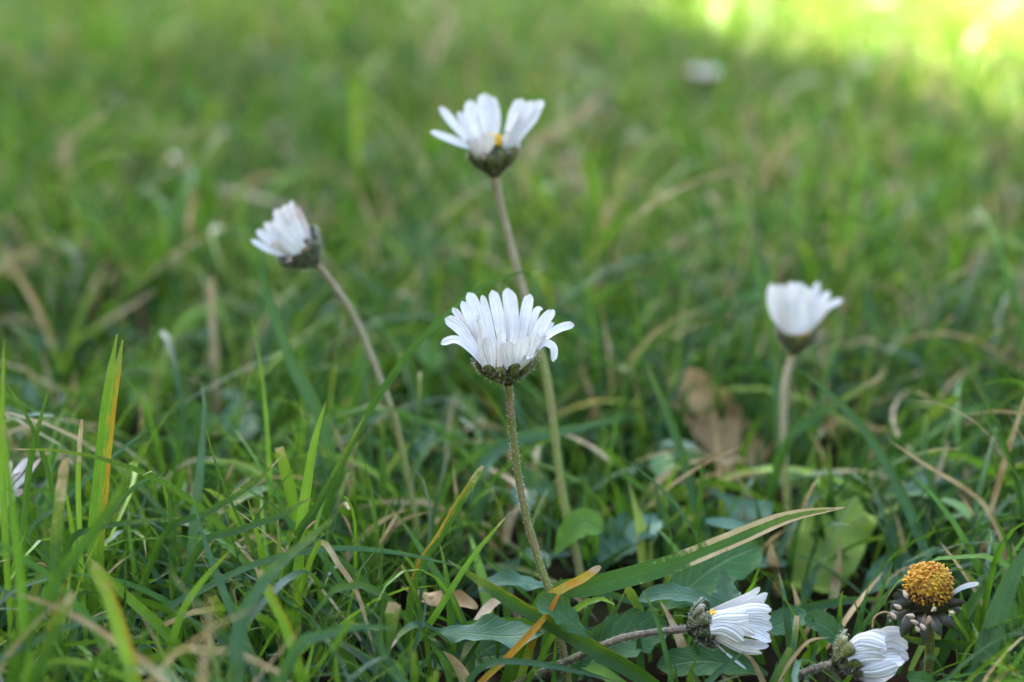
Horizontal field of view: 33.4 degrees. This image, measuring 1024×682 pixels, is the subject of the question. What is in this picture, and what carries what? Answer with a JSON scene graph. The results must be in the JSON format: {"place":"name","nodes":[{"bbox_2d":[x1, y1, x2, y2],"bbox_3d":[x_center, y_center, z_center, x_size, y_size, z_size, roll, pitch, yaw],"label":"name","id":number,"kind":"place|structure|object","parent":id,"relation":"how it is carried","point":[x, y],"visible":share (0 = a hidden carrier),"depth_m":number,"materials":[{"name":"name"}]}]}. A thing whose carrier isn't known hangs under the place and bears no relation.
{"place":"outdoors","nodes":[
{"label":"outdoors","id":0,"kind":"place"},
{"bbox_2d":[0,0,1023,681],"bbox_3d":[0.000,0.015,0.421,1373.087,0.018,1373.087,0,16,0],"label":"ground","id":1,"kind":"structure","parent":0,"point":[560,571],"depth_m":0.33,"materials":[{"name":"green plant"}]},
{"bbox_2d":[0,345,14,647],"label":"grass blade","id":2,"kind":"object","parent":1,"relation":"on","point":[5,539],"depth_m":0.26,"materials":[{"name":"green plant"}]},
{"bbox_2d":[1,397,31,681],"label":"grass blade","id":3,"kind":"object","parent":1,"relation":"on","point":[22,609],"depth_m":0.23,"materials":[{"name":"green plant"}]},
{"bbox_2d":[0,458,40,529],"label":"daisy","id":4,"kind":"object","parent":1,"relation":"on","point":[18,470],"visible":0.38,"depth_m":0.29,"materials":[{"name":"white plant"}]},
{"bbox_2d":[20,385,49,599],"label":"grass blade","id":5,"kind":"object","parent":1,"relation":"on","point":[25,499],"depth_m":0.27,"materials":[{"name":"green plant"}]},
{"bbox_2d":[0,249,69,389],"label":"straw blade","id":6,"kind":"object","parent":1,"relation":"on","point":[47,333],"visible":0.88,"depth_m":0.42,"materials":[{"name":"beige plant"}]},
{"bbox_2d":[6,383,83,652],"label":"grass blade","id":7,"kind":"object","parent":1,"relation":"on","point":[48,474],"depth_m":0.27,"materials":[{"name":"green plant"}]},
{"bbox_2d":[29,591,74,681],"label":"grass blade","id":8,"kind":"object","parent":1,"relation":"on","point":[41,662],"depth_m":0.22,"materials":[{"name":"green plant"}]},
{"bbox_2d":[49,459,68,681],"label":"grass blade","id":9,"kind":"object","parent":1,"relation":"on","point":[56,535],"depth_m":0.24,"materials":[{"name":"green plant"}]},
{"bbox_2d":[5,441,146,681],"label":"grass blade","id":10,"kind":"object","parent":1,"relation":"on","point":[62,570],"depth_m":0.23,"materials":[{"name":"green plant"}]},
{"bbox_2d":[0,426,152,636],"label":"grass blade","id":11,"kind":"object","parent":1,"relation":"on","point":[38,519],"depth_m":0.28,"materials":[{"name":"green plant"}]},
{"bbox_2d":[76,419,89,681],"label":"grass blade","id":12,"kind":"object","parent":1,"relation":"on","point":[79,510],"depth_m":0.27,"materials":[{"name":"green plant"}]},
{"bbox_2d":[66,258,107,372],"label":"straw blade","id":13,"kind":"object","parent":1,"relation":"on","point":[79,318],"visible":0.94,"depth_m":0.44,"materials":[{"name":"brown plant"}]},
{"bbox_2d":[14,592,168,681],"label":"straw blade","id":14,"kind":"object","parent":1,"relation":"on","point":[143,661],"visible":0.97,"depth_m":0.23,"materials":[{"name":"beige plant"}]},
{"bbox_2d":[87,334,122,673],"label":"grass blade","id":15,"kind":"object","parent":1,"relation":"on","point":[101,478],"depth_m":0.27,"materials":[{"name":"green plant"}]},
{"bbox_2d":[31,517,179,650],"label":"grass blade","id":16,"kind":"object","parent":1,"relation":"on","point":[74,536],"depth_m":0.27,"materials":[{"name":"green plant"}]},
{"bbox_2d":[59,289,156,389],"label":"straw blade","id":17,"kind":"object","parent":1,"relation":"on","point":[88,331],"visible":0.94,"depth_m":0.43,"materials":[{"name":"beige plant"}]},
{"bbox_2d":[90,562,141,681],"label":"grass blade","id":18,"kind":"object","parent":1,"relation":"on","point":[124,647],"depth_m":0.22,"materials":[{"name":"green plant"}]},
{"bbox_2d":[86,473,164,605],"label":"grass blade","id":19,"kind":"object","parent":1,"relation":"on","point":[126,494],"depth_m":0.28,"materials":[{"name":"green plant"}]},
{"bbox_2d":[85,553,197,681],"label":"grass blade","id":20,"kind":"object","parent":1,"relation":"on","point":[164,632],"depth_m":0.26,"materials":[{"name":"green plant"}]},
{"bbox_2d":[89,224,232,360],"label":"straw blade","id":21,"kind":"object","parent":1,"relation":"on","point":[134,285],"visible":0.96,"depth_m":0.46,"materials":[{"name":"beige plant"}]},
{"bbox_2d":[168,471,179,676],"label":"grass blade","id":22,"kind":"object","parent":1,"relation":"on","point":[172,546],"depth_m":0.27,"materials":[{"name":"green plant"}]},
{"bbox_2d":[168,402,215,462],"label":"broad leaf","id":23,"kind":"object","parent":1,"relation":"on","point":[198,407],"visible":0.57,"depth_m":0.36,"materials":[{"name":"green plant"}]},
{"bbox_2d":[164,548,232,681],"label":"grass blade","id":24,"kind":"object","parent":1,"relation":"on","point":[178,621],"depth_m":0.25,"materials":[{"name":"green plant"}]},
{"bbox_2d":[117,453,284,654],"bbox_3d":[-0.051,0.038,0.272,0.030,0.040,0.008,0,16,0],"label":"grass blade","id":25,"kind":"object","parent":1,"relation":"on","point":[172,526],"depth_m":0.27,"materials":[{"name":"green plant"}]},
{"bbox_2d":[198,591,210,681],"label":"straw blade","id":26,"kind":"object","parent":1,"relation":"on","point":[203,666],"visible":1,"depth_m":0.20,"materials":[{"name":"beige plant"}]},
{"bbox_2d":[208,276,220,430],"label":"straw blade","id":27,"kind":"object","parent":1,"relation":"on","point":[213,340],"visible":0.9,"depth_m":0.40,"materials":[{"name":"beige plant"}]},
{"bbox_2d":[147,498,312,677],"bbox_3d":[-0.045,0.042,0.270,0.028,0.034,0.006,0,16,0],"label":"grass blade","id":28,"kind":"object","parent":1,"relation":"on","point":[195,554],"depth_m":0.27,"materials":[{"name":"green plant"}]},
{"bbox_2d":[204,423,278,662],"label":"grass blade","id":29,"kind":"object","parent":1,"relation":"on","point":[239,520],"depth_m":0.27,"materials":[{"name":"green plant"}]},
{"bbox_2d":[229,518,333,681],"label":"grass blade","id":30,"kind":"object","parent":1,"relation":"on","point":[249,602],"depth_m":0.23,"materials":[{"name":"green plant"}]},
{"bbox_2d":[258,569,305,681],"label":"grass blade","id":31,"kind":"object","parent":1,"relation":"on","point":[282,619],"depth_m":0.24,"materials":[{"name":"green plant"}]},
{"bbox_2d":[258,260,347,551],"bbox_3d":[-0.040,0.014,0.323,0.026,0.057,0.002,15,22,42],"label":"grass blade","id":32,"kind":"object","parent":1,"relation":"on","point":[306,390],"depth_m":0.32,"materials":[{"name":"green plant"}]},
{"bbox_2d":[137,545,468,654],"bbox_3d":[-0.034,0.046,0.266,0.055,0.027,0.010,0,16,0],"label":"grass blade","id":33,"kind":"object","parent":1,"relation":"on","point":[229,575],"depth_m":0.26,"materials":[{"name":"green plant"}]},
{"bbox_2d":[292,401,325,679],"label":"grass blade","id":34,"kind":"object","parent":1,"relation":"on","point":[302,510],"depth_m":0.27,"materials":[{"name":"green plant"}]},
{"bbox_2d":[264,417,363,679],"bbox_3d":[-0.032,0.035,0.271,0.017,0.046,0.009,0,16,0],"label":"grass blade","id":35,"kind":"object","parent":1,"relation":"on","point":[308,518],"depth_m":0.27,"materials":[{"name":"green plant"}]},
{"bbox_2d":[276,539,375,666],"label":"straw blade","id":36,"kind":"object","parent":1,"relation":"on","point":[332,554],"visible":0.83,"depth_m":0.26,"materials":[{"name":"beige plant"}]},
{"bbox_2d":[275,623,396,681],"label":"grass blade","id":37,"kind":"object","parent":1,"relation":"on","point":[300,642],"depth_m":0.23,"materials":[{"name":"green plant"}]},
{"bbox_2d":[250,200,425,584],"bbox_3d":[-0.030,0.011,0.316,0.038,0.070,0.010,10,19,32],"label":"daisy","id":38,"kind":"object","parent":1,"relation":"on","point":[292,241],"visible":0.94,"depth_m":0.31,"materials":[{"name":"white plant"}]},
{"bbox_2d":[398,228,436,276],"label":"broad leaf","id":39,"kind":"object","parent":1,"relation":"on","point":[410,235],"visible":0.27,"depth_m":0.50,"materials":[{"name":"green plant"}]},
{"bbox_2d":[315,266,542,568],"bbox_3d":[-0.016,0.018,0.302,0.045,0.061,0.004,-6,17,-21],"label":"grass blade","id":40,"kind":"object","parent":1,"relation":"on","point":[400,364],"depth_m":0.30,"materials":[{"name":"green plant"}]},
{"bbox_2d":[419,2,453,105],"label":"straw blade","id":41,"kind":"object","parent":1,"relation":"on","point":[439,40],"visible":0.65,"depth_m":0.86,"materials":[{"name":"beige plant"}]},
{"bbox_2d":[401,586,477,609],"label":"fallen leaf","id":42,"kind":"object","parent":1,"relation":"on","point":[463,599],"visible":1,"depth_m":0.28,"materials":[{"name":"beige plant"}]},
{"bbox_2d":[402,465,483,680],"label":"grass blade","id":43,"kind":"object","parent":1,"relation":"on","point":[438,538],"depth_m":0.27,"materials":[{"name":"green plant"}]},
{"bbox_2d":[401,511,510,668],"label":"grass blade","id":44,"kind":"object","parent":1,"relation":"on","point":[446,596],"depth_m":0.27,"materials":[{"name":"green plant"}]},
{"bbox_2d":[418,640,532,669],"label":"broad leaf","id":45,"kind":"object","parent":1,"relation":"on","point":[488,647],"visible":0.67,"depth_m":0.28,"materials":[{"name":"green plant"}]},
{"bbox_2d":[429,614,547,648],"bbox_3d":[-0.004,0.046,0.269,0.019,0.004,0.007,0,16,0],"label":"broad leaf","id":46,"kind":"object","parent":1,"relation":"on","point":[494,627],"visible":1,"depth_m":0.27,"materials":[{"name":"green plant"}]},
{"bbox_2d":[441,288,573,681],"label":"daisy","id":47,"kind":"object","parent":1,"relation":"on","point":[510,361],"visible":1,"depth_m":0.27,"materials":[{"name":"white plant"}]},
{"bbox_2d":[430,93,587,613],"bbox_3d":[0.005,0.001,0.315,0.019,0.089,0.046,-13,21,-39],"label":"daisy","id":48,"kind":"object","parent":1,"relation":"on","point":[491,156],"visible":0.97,"depth_m":0.31,"materials":[{"name":"white plant"}]},
{"bbox_2d":[0,39,1023,655],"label":"ground cover","id":49,"kind":"object","parent":1,"relation":"on","point":[734,519],"visible":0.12,"depth_m":0.36,"materials":[{"name":"green plant"}]},
{"bbox_2d":[0,0,1023,625],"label":"dead straw","id":50,"kind":"object","parent":1,"relation":"on","point":[510,520],"visible":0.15,"depth_m":0.55,"materials":[{"name":"beige plant"}]},
{"bbox_2d":[478,568,551,592],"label":"broad leaf","id":51,"kind":"object","parent":1,"relation":"on","point":[506,576],"visible":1,"depth_m":0.28,"materials":[{"name":"green plant"}]},
{"bbox_2d":[478,583,565,681],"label":"straw blade","id":52,"kind":"object","parent":1,"relation":"on","point":[515,648],"visible":1,"depth_m":0.26,"materials":[{"name":"orange plant"}]},
{"bbox_2d":[465,658,618,681],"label":"grass blade","id":53,"kind":"object","parent":1,"relation":"on","point":[475,672],"depth_m":0.26,"materials":[{"name":"green plant"}]},
{"bbox_2d":[467,417,625,583],"bbox_3d":[0.005,0.029,0.326,0.037,0.026,0.008,-11,19,-33],"label":"grass blade","id":54,"kind":"object","parent":1,"relation":"on","point":[494,452],"depth_m":0.32,"materials":[{"name":"green plant"}]},
{"bbox_2d":[448,560,658,681],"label":"grass blade","id":55,"kind":"object","parent":1,"relation":"on","point":[608,657],"depth_m":0.27,"materials":[{"name":"green plant"}]},
{"bbox_2d":[506,83,607,220],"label":"straw blade","id":56,"kind":"object","parent":1,"relation":"on","point":[535,145],"visible":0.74,"depth_m":0.60,"materials":[{"name":"beige plant"}]},
{"bbox_2d":[516,565,600,679],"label":"straw blade","id":57,"kind":"object","parent":1,"relation":"on","point":[571,584],"visible":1,"depth_m":0.27,"materials":[{"name":"orange plant"}]},
{"bbox_2d":[536,593,590,638],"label":"broad leaf","id":58,"kind":"object","parent":1,"relation":"on","point":[564,614],"visible":1,"depth_m":0.26,"materials":[{"name":"green plant"}]},
{"bbox_2d":[554,508,603,554],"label":"broad leaf","id":59,"kind":"object","parent":1,"relation":"on","point":[575,526],"visible":1,"depth_m":0.30,"materials":[{"name":"green plant"}]},
{"bbox_2d":[538,218,619,406],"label":"grass blade","id":60,"kind":"object","parent":1,"relation":"on","point":[572,276],"depth_m":0.41,"materials":[{"name":"green plant"}]},
{"bbox_2d":[576,607,667,681],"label":"broad leaf","id":61,"kind":"object","parent":1,"relation":"on","point":[611,626],"visible":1,"depth_m":0.28,"materials":[{"name":"green plant"}]},
{"bbox_2d":[587,511,657,566],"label":"broad leaf","id":62,"kind":"object","parent":1,"relation":"on","point":[609,544],"visible":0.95,"depth_m":0.32,"materials":[{"name":"green plant"}]},
{"bbox_2d":[570,591,694,655],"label":"grass blade","id":63,"kind":"object","parent":1,"relation":"on","point":[612,595],"depth_m":0.29,"materials":[{"name":"green plant"}]},
{"bbox_2d":[513,587,772,681],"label":"daisy","id":64,"kind":"object","parent":1,"relation":"on","point":[731,624],"visible":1,"depth_m":0.26,"materials":[{"name":"white plant"}]},
{"bbox_2d":[643,592,673,681],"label":"grass blade","id":65,"kind":"object","parent":1,"relation":"on","point":[665,652],"depth_m":0.26,"materials":[{"name":"green plant"}]},
{"bbox_2d":[501,507,844,681],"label":"grass blade","id":66,"kind":"object","parent":1,"relation":"on","point":[630,576],"depth_m":0.27,"materials":[{"name":"green plant"}]},
{"bbox_2d":[647,366,712,538],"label":"grass blade","id":67,"kind":"object","parent":1,"relation":"on","point":[685,465],"depth_m":0.33,"materials":[{"name":"green plant"}]},
{"bbox_2d":[638,583,722,605],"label":"broad leaf","id":68,"kind":"object","parent":1,"relation":"on","point":[675,591],"visible":1,"depth_m":0.28,"materials":[{"name":"green plant"}]},
{"bbox_2d":[686,66,721,120],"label":"daisy","id":69,"kind":"object","parent":1,"relation":"on","point":[703,76],"visible":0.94,"depth_m":0.82,"materials":[{"name":"white plant"}]},
{"bbox_2d":[660,535,762,609],"bbox_3d":[0.034,0.039,0.289,0.022,0.009,0.008,-11,19,-33],"label":"broad leaf","id":70,"kind":"object","parent":1,"relation":"on","point":[740,562],"visible":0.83,"depth_m":0.29,"materials":[{"name":"green plant"}]},
{"bbox_2d":[657,643,767,675],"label":"broad leaf","id":71,"kind":"object","parent":1,"relation":"on","point":[708,662],"visible":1,"depth_m":0.28,"materials":[{"name":"green plant"}]},
{"bbox_2d":[667,367,766,467],"bbox_3d":[0.045,0.017,0.378,0.026,0.018,0.009,14,21,41],"label":"fallen leaf","id":72,"kind":"object","parent":1,"relation":"on","point":[728,428],"visible":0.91,"depth_m":0.38,"materials":[{"name":"brown plant"}]},
{"bbox_2d":[714,431,725,534],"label":"straw blade","id":73,"kind":"object","parent":1,"relation":"on","point":[722,503],"visible":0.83,"depth_m":0.34,"materials":[{"name":"beige plant"}]},
{"bbox_2d":[704,652,742,681],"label":"grass blade","id":74,"kind":"object","parent":1,"relation":"on","point":[714,675],"depth_m":0.26,"materials":[{"name":"green plant"}]},
{"bbox_2d":[710,568,740,608],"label":"broad leaf","id":75,"kind":"object","parent":1,"relation":"on","point":[726,590],"visible":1,"depth_m":0.28,"materials":[{"name":"green plant"}]},
{"bbox_2d":[706,488,773,516],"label":"broad leaf","id":76,"kind":"object","parent":1,"relation":"on","point":[766,508],"visible":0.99,"depth_m":0.32,"materials":[{"name":"green plant"}]},
{"bbox_2d":[743,653,765,681],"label":"straw blade","id":77,"kind":"object","parent":1,"relation":"on","point":[761,678],"visible":1,"depth_m":0.26,"materials":[{"name":"beige plant"}]},
{"bbox_2d":[769,604,806,635],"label":"broad leaf","id":78,"kind":"object","parent":1,"relation":"on","point":[776,619],"visible":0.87,"depth_m":0.29,"materials":[{"name":"green plant"}]},
{"bbox_2d":[778,637,827,681],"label":"straw blade","id":79,"kind":"object","parent":1,"relation":"on","point":[795,655],"visible":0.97,"depth_m":0.26,"materials":[{"name":"beige plant"}]},
{"bbox_2d":[767,281,842,550],"bbox_3d":[0.055,0.016,0.340,0.014,0.053,0.033,6,17,21],"label":"daisy","id":80,"kind":"object","parent":1,"relation":"on","point":[798,311],"visible":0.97,"depth_m":0.34,"materials":[{"name":"white plant"}]},
{"bbox_2d":[756,372,886,539],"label":"grass blade","id":81,"kind":"object","parent":1,"relation":"on","point":[796,428],"depth_m":0.34,"materials":[{"name":"green plant"}]},
{"bbox_2d":[804,609,850,644],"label":"broad leaf","id":82,"kind":"object","parent":1,"relation":"on","point":[825,624],"visible":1,"depth_m":0.27,"materials":[{"name":"green plant"}]},
{"bbox_2d":[772,597,885,649],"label":"grass blade","id":83,"kind":"object","parent":1,"relation":"on","point":[825,604],"depth_m":0.29,"materials":[{"name":"green plant"}]},
{"bbox_2d":[791,488,876,592],"bbox_3d":[0.059,0.036,0.314,0.017,0.016,0.013,0,16,0],"label":"broad leaf","id":84,"kind":"object","parent":1,"relation":"on","point":[852,512],"visible":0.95,"depth_m":0.32,"materials":[{"name":"green plant"}]},
{"bbox_2d":[781,626,908,681],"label":"daisy","id":85,"kind":"object","parent":1,"relation":"on","point":[880,655],"visible":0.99,"depth_m":0.26,"materials":[{"name":"white plant"}]},
{"bbox_2d":[798,367,943,626],"bbox_3d":[0.066,0.027,0.310,0.004,0.039,0.038,-11,20,-34],"label":"grass blade","id":86,"kind":"object","parent":1,"relation":"on","point":[893,478],"depth_m":0.31,"materials":[{"name":"green plant"}]},
{"bbox_2d":[869,0,889,13],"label":"daisy","id":87,"kind":"object","parent":1,"relation":"on","point":[880,1],"visible":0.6,"depth_m":1.16,"materials":[{"name":"white plant"}]},
{"bbox_2d":[860,550,916,594],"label":"broad leaf","id":88,"kind":"object","parent":1,"relation":"on","point":[881,561],"visible":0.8,"depth_m":0.31,"materials":[{"name":"green plant"}]},
{"bbox_2d":[906,670,934,681],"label":"broad leaf","id":89,"kind":"object","parent":1,"relation":"on","point":[916,676],"visible":0.98,"depth_m":0.27,"materials":[{"name":"green plant"}]},
{"bbox_2d":[871,561,978,676],"bbox_3d":[0.064,0.047,0.267,0.017,0.026,0.011,-15,22,-42],"label":"spent daisy","id":90,"kind":"object","parent":1,"relation":"on","point":[928,593],"visible":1,"depth_m":0.26,"materials":[{"name":"yellow plant"}]},
{"bbox_2d":[921,414,946,567],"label":"grass blade","id":91,"kind":"object","parent":1,"relation":"on","point":[929,474],"depth_m":0.32,"materials":[{"name":"green plant"}]},
{"bbox_2d":[889,440,1007,571],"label":"straw blade","id":92,"kind":"object","parent":1,"relation":"on","point":[982,502],"visible":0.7,"depth_m":0.30,"materials":[{"name":"beige plant"}]},
{"bbox_2d":[900,636,1021,651],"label":"grass blade","id":93,"kind":"object","parent":1,"relation":"on","point":[954,644],"depth_m":0.28,"materials":[{"name":"green plant"}]},
{"bbox_2d":[916,451,1016,492],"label":"grass blade","id":94,"kind":"object","parent":1,"relation":"on","point":[976,462],"depth_m":0.33,"materials":[{"name":"green plant"}]},
{"bbox_2d":[968,547,1023,681],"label":"grass blade","id":95,"kind":"object","parent":1,"relation":"on","point":[1003,598],"depth_m":0.26,"materials":[{"name":"green plant"}]},
{"bbox_2d":[974,381,1023,544],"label":"grass blade","id":96,"kind":"object","parent":1,"relation":"on","point":[1020,500],"depth_m":0.30,"materials":[{"name":"green plant"}]},
{"bbox_2d":[992,512,1023,646],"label":"grass blade","id":97,"kind":"object","parent":1,"relation":"on","point":[1019,587],"depth_m":0.26,"materials":[{"name":"green plant"}]}
]}

